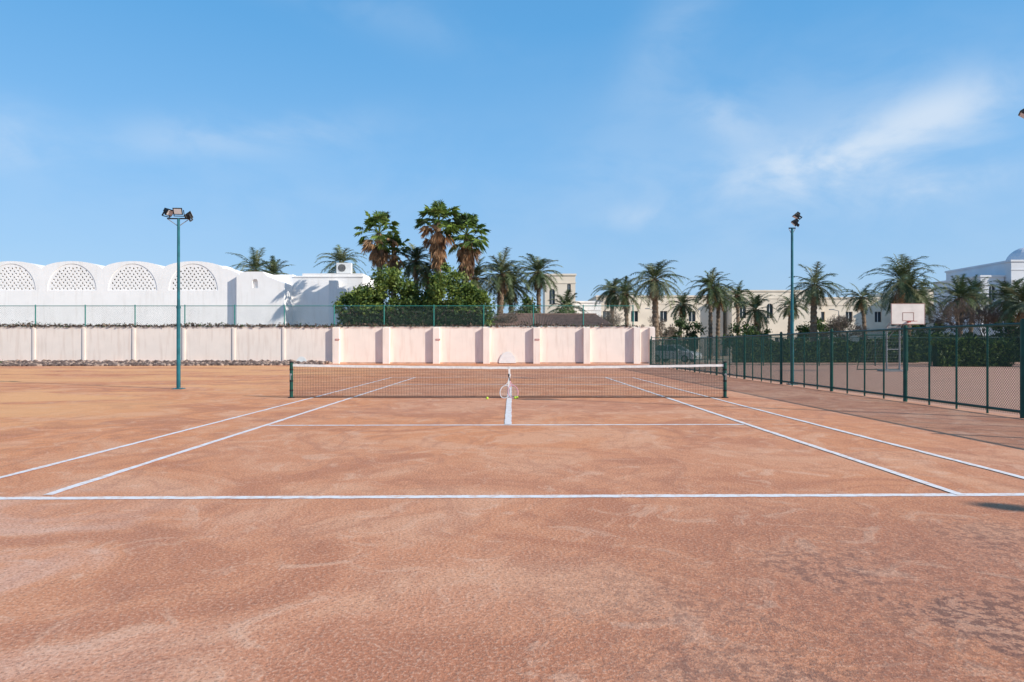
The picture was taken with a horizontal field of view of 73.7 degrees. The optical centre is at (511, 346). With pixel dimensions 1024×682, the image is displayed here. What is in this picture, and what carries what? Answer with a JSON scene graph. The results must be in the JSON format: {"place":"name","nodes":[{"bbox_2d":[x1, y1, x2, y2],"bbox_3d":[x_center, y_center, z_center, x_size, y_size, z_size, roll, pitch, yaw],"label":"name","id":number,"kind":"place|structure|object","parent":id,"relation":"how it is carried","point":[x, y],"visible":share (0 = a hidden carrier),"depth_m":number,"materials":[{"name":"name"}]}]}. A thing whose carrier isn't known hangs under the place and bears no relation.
{"place":"outdoors","nodes":[
{"label":"outdoors","id":0,"kind":"place"},
{"bbox_2d":[491,307,518,325],"bbox_3d":[-0.765,-1.102,60.640,3.696,4.910,4.721,0,0,0],"label":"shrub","id":1,"kind":"object","parent":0,"point":[503,316],"visible":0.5,"depth_m":60.18,"materials":[{"name":"brown plant"}]},
{"bbox_2d":[0,362,1023,681],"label":"clay court surface","id":2,"kind":"object","parent":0,"point":[874,588],"visible":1,"depth_m":5.01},
{"bbox_2d":[162,208,192,388],"bbox_3d":[-10.589,-1.533,21.704,0.988,5.772,0.371,0,0,0],"label":"floodlight pole","id":3,"kind":"object","parent":2,"relation":"on","point":[176,211],"visible":0.99,"depth_m":21.66,"materials":[{"name":"metal"}]},
{"bbox_2d":[288,361,294,397],"bbox_3d":[-5.800,0.873,17.950,0.179,0.960,0.178,0,0,0],"label":"net post","id":4,"kind":"object","parent":2,"relation":"on","point":[291,379],"visible":0.97,"depth_m":17.91,"materials":[{"name":"green metal"}]},
{"bbox_2d":[293,364,723,397],"bbox_3d":[-0.101,0.907,17.947,11.322,0.892,0.034,0,0,0],"label":"tennis net","id":5,"kind":"object","parent":4,"relation":"attached to","point":[508,368],"visible":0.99,"depth_m":17.95,"materials":[{"name":"fabric"}]},
{"bbox_2d":[0,327,654,363],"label":"boundary wall","id":6,"kind":"structure","parent":2,"relation":"on","point":[491,345],"depth_m":54.00,"materials":[{"name":"paint"}]},
{"bbox_2d":[0,305,633,326],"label":"wall top fence","id":7,"kind":"object","parent":6,"relation":"on","point":[383,319],"depth_m":54.15,"materials":[{"name":"metal"}]},
{"bbox_2d":[0,320,643,327],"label":"dry vine","id":8,"kind":"object","parent":6,"relation":"on","point":[10,325],"visible":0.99,"depth_m":54.00,"materials":[{"name":"plant"}]},
{"bbox_2d":[499,352,515,362],"bbox_3d":[-0.350,0.861,53.945,1.360,0.884,0.050,0,0,0],"label":"white target board","id":9,"kind":"object","parent":6,"relation":"attached to","point":[507,357],"visible":1,"depth_m":53.92,"materials":[{"name":"paint"}]},
{"bbox_2d":[331,282,387,325],"bbox_3d":[-12.595,-2.102,57.538,4.739,6.920,5.112,0,0,26],"label":"leafy tree","id":10,"kind":"object","parent":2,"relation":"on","point":[352,299],"visible":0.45,"depth_m":56.41,"materials":[{"name":"green plant"}]},
{"bbox_2d":[450,283,499,325],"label":"leafy tree","id":11,"kind":"object","parent":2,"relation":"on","point":[483,297],"visible":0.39,"depth_m":57.03,"materials":[{"name":"green plant"}]},
{"bbox_2d":[500,374,510,397],"bbox_3d":[-0.138,1.038,17.853,0.281,0.671,0.035,17,-13,0],"label":"tennis racket","id":12,"kind":"object","parent":2,"relation":"on","point":[506,385],"visible":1,"depth_m":17.84,"materials":[{"name":"white plastic"}]},
{"bbox_2d":[0,377,1023,499],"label":"court lines","id":13,"kind":"object","parent":2,"relation":"on","point":[508,417],"visible":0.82,"depth_m":6.41,"materials":[{"name":"paint"}]},
{"bbox_2d":[508,374,518,397],"bbox_3d":[-0.012,1.035,17.853,0.282,0.671,0.035,-15,-13,0],"label":"tennis racket","id":14,"kind":"object","parent":2,"relation":"on","point":[511,385],"visible":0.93,"depth_m":17.84,"materials":[{"name":"white metal"}]},
{"bbox_2d":[721,361,728,397],"bbox_3d":[5.600,0.873,17.950,0.179,0.960,0.178,0,0,0],"label":"net post","id":15,"kind":"object","parent":2,"relation":"on","point":[725,380],"visible":0.97,"depth_m":17.91,"materials":[{"name":"green metal"}]},
{"bbox_2d":[787,212,801,384],"bbox_3d":[10.050,-1.721,24.232,0.540,6.149,0.467,0,0,0],"label":"floodlight pole","id":16,"kind":"object","parent":2,"relation":"on","point":[795,221],"visible":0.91,"depth_m":24.16,"materials":[{"name":"metal"}]},
{"bbox_2d":[651,336,998,365],"bbox_3d":[21.841,0.313,47.600,24.323,2.080,0.076,0,0,0],"label":"court fence","id":17,"kind":"object","parent":2,"relation":"on","point":[828,351],"visible":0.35,"depth_m":47.60,"materials":[{"name":"green metal"}]},
{"bbox_2d":[650,318,1023,417],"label":"court fence","id":18,"kind":"object","parent":2,"relation":"on","point":[835,353],"visible":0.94,"depth_m":18.40,"materials":[{"name":"green metal"}]},
{"bbox_2d":[857,334,902,369],"bbox_3d":[21.100,0.339,38.943,2.476,2.048,0.962,0,0,0],"label":"football goal","id":19,"kind":"object","parent":2,"relation":"on","point":[880,352],"visible":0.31,"depth_m":38.51,"materials":[{"name":"green paint"}]},
{"bbox_2d":[877,303,924,371],"bbox_3d":[20.600,-0.447,36.147,1.760,3.600,2.506,0,0,0],"label":"basketball hoop","id":20,"kind":"object","parent":2,"relation":"on","point":[907,313],"visible":0.89,"depth_m":35.50,"materials":[{"name":"grey metal"}]},
{"bbox_2d":[1018,109,1023,118],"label":"floodlight pole","id":21,"kind":"object","parent":2,"relation":"on","point":[1021,113],"visible":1,"depth_m":12.70,"materials":[{"name":"metal"}]},
{"bbox_2d":[0,0,1023,318],"label":"sky","id":22,"kind":"structure","parent":0,"point":[601,139],"materials":[{"name":"blue"}]},
{"bbox_2d":[542,274,576,312],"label":"white tower house","id":23,"kind":"structure","parent":0,"point":[566,283],"depth_m":85.00,"materials":[{"name":"beige paint"}]},
{"bbox_2d":[575,301,601,316],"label":"white house","id":24,"kind":"structure","parent":0,"point":[589,308],"depth_m":88.00,"materials":[{"name":"paint"}]},
{"bbox_2d":[598,307,625,325],"bbox_3d":[8.634,-1.250,64.454,4.487,5.206,3.255,0,0,0],"label":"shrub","id":25,"kind":"object","parent":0,"point":[611,321],"visible":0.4,"depth_m":64.16,"materials":[{"name":"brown plant"}]},
{"bbox_2d":[647,315,677,342],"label":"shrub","id":26,"kind":"object","parent":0,"point":[662,326],"visible":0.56,"depth_m":70.52,"materials":[{"name":"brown plant"}]},
{"bbox_2d":[660,356,731,361],"bbox_3d":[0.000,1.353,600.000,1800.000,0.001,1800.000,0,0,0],"label":"ground","id":27,"kind":"structure","parent":0,"point":[706,360],"depth_m":71.22,"materials":[{"name":"brown soil"}]},
{"bbox_2d":[0,359,332,365],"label":"rock bed","id":28,"kind":"object","parent":27,"relation":"on","point":[106,362],"visible":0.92,"depth_m":49.35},
{"bbox_2d":[296,357,306,361],"bbox_3d":[-15.900,1.030,51.575,0.840,0.546,0.050,0,0,0],"label":"white target board","id":29,"kind":"object","parent":28,"relation":"on","point":[300,359],"visible":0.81,"depth_m":51.55,"materials":[{"name":"paint"}]},
{"bbox_2d":[0,261,375,325],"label":"white vaulted villa","id":30,"kind":"object","parent":27,"relation":"on","point":[76,286],"visible":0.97,"depth_m":68.00,"materials":[{"name":"paint"}]},
{"bbox_2d":[336,263,351,272],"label":"air conditioner","id":31,"kind":"object","parent":30,"relation":"on","point":[343,267],"visible":0.87,"depth_m":70.60,"materials":[{"name":"white paint"}]},
{"bbox_2d":[227,247,275,274],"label":"date palm","id":32,"kind":"object","parent":27,"relation":"on","point":[254,264],"visible":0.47,"depth_m":85.26,"materials":[{"name":"green plant"}]},
{"bbox_2d":[261,255,293,274],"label":"date palm","id":33,"kind":"object","parent":27,"relation":"on","point":[273,268],"visible":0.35,"depth_m":87.33,"materials":[{"name":"green plant"}]},
{"bbox_2d":[313,244,366,274],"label":"date palm","id":34,"kind":"object","parent":27,"relation":"on","point":[341,256],"visible":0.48,"depth_m":81.54,"materials":[{"name":"green plant"}]},
{"bbox_2d":[353,210,399,274],"bbox_3d":[-12.571,-5.756,64.035,4.471,14.219,5.006,0,0,0],"label":"fan palm","id":35,"kind":"object","parent":27,"relation":"on","point":[377,258],"visible":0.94,"depth_m":63.47,"materials":[{"name":"green plant"}]},
{"bbox_2d":[356,262,422,313],"bbox_3d":[-10.461,-2.954,58.359,6.004,8.622,5.627,0,0,0],"label":"leafy tree","id":36,"kind":"object","parent":27,"relation":"on","point":[384,284],"visible":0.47,"depth_m":56.94,"materials":[{"name":"green plant"}]},
{"bbox_2d":[382,231,410,297],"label":"fan palm","id":37,"kind":"object","parent":27,"relation":"on","point":[393,258],"visible":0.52,"depth_m":64.59,"materials":[{"name":"green plant"}]},
{"bbox_2d":[339,306,486,325],"bbox_3d":[-8.007,-0.948,55.456,11.993,4.786,1.343,0,0,0],"label":"hedge","id":38,"kind":"object","parent":27,"relation":"on","point":[440,319],"visible":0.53,"depth_m":55.30,"materials":[{"name":"green plant"}]},
{"bbox_2d":[388,280,440,313],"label":"leafy tree","id":39,"kind":"object","parent":27,"relation":"on","point":[408,303],"visible":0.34,"depth_m":56.98,"materials":[{"name":"green plant"}]},
{"bbox_2d":[397,242,434,287],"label":"date palm","id":40,"kind":"object","parent":27,"relation":"on","point":[415,267],"visible":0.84,"depth_m":65.39,"materials":[{"name":"green plant"}]},
{"bbox_2d":[403,262,447,290],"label":"date palm","id":41,"kind":"object","parent":27,"relation":"on","point":[420,281],"visible":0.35,"depth_m":66.27,"materials":[{"name":"green plant"}]},
{"bbox_2d":[413,199,462,274],"bbox_3d":[-6.671,-6.013,62.152,4.641,14.732,5.064,0,0,0],"label":"fan palm","id":42,"kind":"object","parent":27,"relation":"on","point":[438,241],"visible":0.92,"depth_m":61.53,"materials":[{"name":"green plant"}]},
{"bbox_2d":[420,262,480,313],"bbox_3d":[-4.993,-2.893,57.340,5.414,8.501,5.455,0,0,0],"label":"leafy tree","id":43,"kind":"object","parent":27,"relation":"on","point":[437,290],"visible":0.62,"depth_m":56.56,"materials":[{"name":"green plant"}]},
{"bbox_2d":[444,212,490,284],"bbox_3d":[-4.344,-5.706,63.481,4.881,14.119,4.928,0,0,0],"label":"fan palm","id":44,"kind":"object","parent":27,"relation":"on","point":[466,253],"visible":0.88,"depth_m":62.92,"materials":[{"name":"green plant"}]},
{"bbox_2d":[457,256,501,295],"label":"date palm","id":45,"kind":"object","parent":27,"relation":"on","point":[477,269],"visible":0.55,"depth_m":64.42,"materials":[{"name":"green plant"}]},
{"bbox_2d":[474,246,535,312],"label":"date palm","id":46,"kind":"object","parent":27,"relation":"on","point":[503,283],"visible":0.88,"depth_m":65.50,"materials":[{"name":"green plant"}]},
{"bbox_2d":[485,266,536,312],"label":"date palm","id":47,"kind":"object","parent":27,"relation":"on","point":[508,300],"visible":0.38,"depth_m":68.62,"materials":[{"name":"green plant"}]},
{"bbox_2d":[509,295,541,312],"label":"palm tree","id":48,"kind":"object","parent":27,"relation":"on","point":[527,304],"visible":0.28,"depth_m":66.05,"materials":[{"name":"green plant"}]},
{"bbox_2d":[512,253,562,312],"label":"date palm","id":49,"kind":"object","parent":27,"relation":"on","point":[539,283],"visible":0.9,"depth_m":67.78,"materials":[{"name":"green plant"}]},
{"bbox_2d":[495,313,613,325],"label":"tiled pavilion","id":50,"kind":"structure","parent":27,"relation":"on","point":[595,320],"depth_m":60.98,"materials":[{"name":"tile"}]},
{"bbox_2d":[555,301,579,312],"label":"shrub","id":51,"kind":"object","parent":27,"relation":"on","point":[564,307],"visible":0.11,"depth_m":66.13,"materials":[{"name":"green plant"}]},
{"bbox_2d":[548,289,587,312],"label":"date palm","id":52,"kind":"object","parent":27,"relation":"on","point":[566,298],"visible":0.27,"depth_m":69.76,"materials":[{"name":"green plant"}]},
{"bbox_2d":[591,278,631,322],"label":"date palm","id":53,"kind":"object","parent":27,"relation":"on","point":[609,284],"visible":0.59,"depth_m":74.35,"materials":[{"name":"green plant"}]},
{"bbox_2d":[602,276,648,325],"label":"date palm","id":54,"kind":"object","parent":27,"relation":"on","point":[622,302],"visible":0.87,"depth_m":71.86,"materials":[{"name":"green plant"}]},
{"bbox_2d":[588,295,722,355],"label":"cream villa","id":55,"kind":"object","parent":27,"relation":"on","point":[642,316],"visible":0.21,"depth_m":97.00,"materials":[{"name":"paint"}]},
{"bbox_2d":[622,259,692,344],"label":"date palm","id":56,"kind":"object","parent":27,"relation":"on","point":[653,283],"visible":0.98,"depth_m":65.75,"materials":[{"name":"green plant"}]},
{"bbox_2d":[655,345,701,361],"bbox_3d":[14.188,0.603,59.510,4.310,1.500,2.140,0,0,40],"label":"parked car","id":57,"kind":"object","parent":27,"relation":"on","point":[656,355],"visible":0.34,"depth_m":59.07,"materials":[{"name":"paint"}]},
{"bbox_2d":[661,290,703,340],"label":"date palm","id":58,"kind":"object","parent":27,"relation":"on","point":[683,306],"visible":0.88,"depth_m":79.46,"materials":[{"name":"green plant"}]},
{"bbox_2d":[659,313,707,350],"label":"shrub","id":59,"kind":"object","parent":27,"relation":"on","point":[680,323],"visible":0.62,"depth_m":73.64,"materials":[{"name":"green plant"}]},
{"bbox_2d":[681,267,733,358],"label":"date palm","id":60,"kind":"object","parent":27,"relation":"on","point":[711,284],"visible":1,"depth_m":74.78,"materials":[{"name":"green plant"}]},
{"bbox_2d":[695,282,742,357],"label":"date palm","id":61,"kind":"object","parent":27,"relation":"on","point":[715,305],"visible":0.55,"depth_m":76.91,"materials":[{"name":"green plant"}]},
{"bbox_2d":[722,280,754,335],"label":"date palm","id":62,"kind":"object","parent":27,"relation":"on","point":[738,296],"visible":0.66,"depth_m":89.89,"materials":[{"name":"green plant"}]},
{"bbox_2d":[720,321,773,352],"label":"shrub","id":63,"kind":"object","parent":27,"relation":"on","point":[751,330],"visible":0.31,"depth_m":69.80,"materials":[{"name":"green plant"}]},
{"bbox_2d":[727,289,779,333],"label":"date palm","id":64,"kind":"object","parent":27,"relation":"on","point":[759,315],"visible":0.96,"depth_m":71.83,"materials":[{"name":"green plant"}]},
{"bbox_2d":[723,290,821,355],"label":"cream villa","id":65,"kind":"object","parent":27,"relation":"on","point":[781,325],"visible":0.22,"depth_m":95.00,"materials":[{"name":"paint"}]},
{"bbox_2d":[772,294,809,338],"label":"date palm","id":66,"kind":"object","parent":27,"relation":"on","point":[786,311],"visible":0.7,"depth_m":83.40,"materials":[{"name":"green plant"}]},
{"bbox_2d":[777,261,848,341],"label":"date palm","id":67,"kind":"object","parent":27,"relation":"on","point":[813,300],"visible":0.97,"depth_m":67.77,"materials":[{"name":"green plant"}]},
{"bbox_2d":[795,314,851,343],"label":"shrub","id":68,"kind":"object","parent":27,"relation":"on","point":[819,324],"visible":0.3,"depth_m":72.24,"materials":[{"name":"green plant"}]},
{"bbox_2d":[730,338,919,362],"bbox_3d":[26.236,0.274,57.505,15.722,2.421,1.649,0,0,0],"label":"hedge","id":69,"kind":"object","parent":27,"relation":"on","point":[840,342],"visible":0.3,"depth_m":57.13,"materials":[{"name":"green plant"}]},
{"bbox_2d":[818,314,869,338],"bbox_3d":[31.010,-0.859,63.659,4.431,4.424,3.813,0,0,0],"label":"shrub","id":70,"kind":"object","parent":27,"relation":"on","point":[844,320],"visible":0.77,"depth_m":63.13,"materials":[{"name":"green plant"}]},
{"bbox_2d":[821,297,890,343],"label":"cream villa","id":71,"kind":"object","parent":27,"relation":"on","point":[876,319],"visible":0.27,"depth_m":99.00,"materials":[{"name":"paint"}]},
{"bbox_2d":[837,283,885,339],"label":"date palm","id":72,"kind":"object","parent":27,"relation":"on","point":[861,304],"visible":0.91,"depth_m":79.94,"materials":[{"name":"green plant"}]},
{"bbox_2d":[857,253,948,333],"bbox_3d":[36.674,-3.763,63.991,7.539,10.233,6.992,0,0,0],"label":"date palm","id":73,"kind":"object","parent":27,"relation":"on","point":[900,273],"visible":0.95,"depth_m":63.42,"materials":[{"name":"green plant"}]},
{"bbox_2d":[872,289,933,332],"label":"cream villa","id":74,"kind":"object","parent":27,"relation":"on","point":[895,325],"depth_m":96.00,"materials":[{"name":"paint"}]},
{"bbox_2d":[872,268,951,335],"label":"date palm","id":75,"kind":"object","parent":27,"relation":"on","point":[917,296],"visible":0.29,"depth_m":65.30,"materials":[{"name":"green plant"}]},
{"bbox_2d":[897,279,947,336],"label":"date palm","id":76,"kind":"object","parent":27,"relation":"on","point":[932,305],"visible":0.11,"depth_m":73.51,"materials":[{"name":"green plant"}]},
{"bbox_2d":[893,323,959,336],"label":"shrub","id":77,"kind":"object","parent":27,"relation":"on","point":[923,325],"visible":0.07,"depth_m":67.26,"materials":[{"name":"green plant"}]},
{"bbox_2d":[885,331,1019,361],"bbox_3d":[46.492,0.021,60.505,27.214,2.886,1.630,0,0,0],"label":"hedge","id":78,"kind":"object","parent":27,"relation":"on","point":[926,345],"visible":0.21,"depth_m":60.20,"materials":[{"name":"green plant"}]},
{"bbox_2d":[925,298,981,336],"bbox_3d":[39.460,-1.536,60.711,4.200,5.777,5.972,0,0,12],"label":"bare tree","id":79,"kind":"object","parent":27,"relation":"on","point":[944,320],"visible":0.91,"depth_m":60.47,"materials":[{"name":"brown plant"}]},
{"bbox_2d":[928,274,992,334],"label":"date palm","id":80,"kind":"object","parent":27,"relation":"on","point":[958,290],"visible":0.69,"depth_m":71.80,"materials":[{"name":"green plant"}]},
{"bbox_2d":[934,275,1005,336],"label":"white villa","id":81,"kind":"object","parent":27,"relation":"on","point":[992,278],"visible":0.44,"depth_m":81.54,"materials":[{"name":"paint"}]},
{"bbox_2d":[927,335,1015,366],"bbox_3d":[31.058,0.328,46.084,5.314,2.302,1.658,0,0,0],"label":"hedge","id":82,"kind":"object","parent":27,"relation":"on","point":[966,355],"visible":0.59,"depth_m":45.67,"materials":[{"name":"green plant"}]},
{"bbox_2d":[949,274,1004,333],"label":"date palm","id":83,"kind":"object","parent":27,"relation":"on","point":[974,283],"visible":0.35,"depth_m":75.34,"materials":[{"name":"green plant"}]},
{"bbox_2d":[960,302,1007,336],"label":"bare tree","id":84,"kind":"object","parent":27,"relation":"on","point":[990,317],"visible":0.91,"depth_m":60.70,"materials":[{"name":"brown plant"}]},
{"bbox_2d":[945,248,1023,332],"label":"white villa","id":85,"kind":"object","parent":27,"relation":"on","point":[1011,267],"visible":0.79,"depth_m":83.12,"materials":[{"name":"paint"}]},
{"bbox_2d":[974,277,1023,333],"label":"date palm","id":86,"kind":"object","parent":27,"relation":"on","point":[1003,284],"visible":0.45,"depth_m":65.99,"materials":[{"name":"green plant"}]},
{"bbox_2d":[984,316,1019,335],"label":"shrub","id":87,"kind":"object","parent":27,"relation":"on","point":[1000,329],"visible":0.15,"depth_m":65.92,"materials":[{"name":"green plant"}]},
{"bbox_2d":[983,279,1023,329],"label":"date palm","id":88,"kind":"object","parent":27,"relation":"on","point":[1019,316],"visible":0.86,"depth_m":59.65,"materials":[{"name":"green plant"}]}
]}

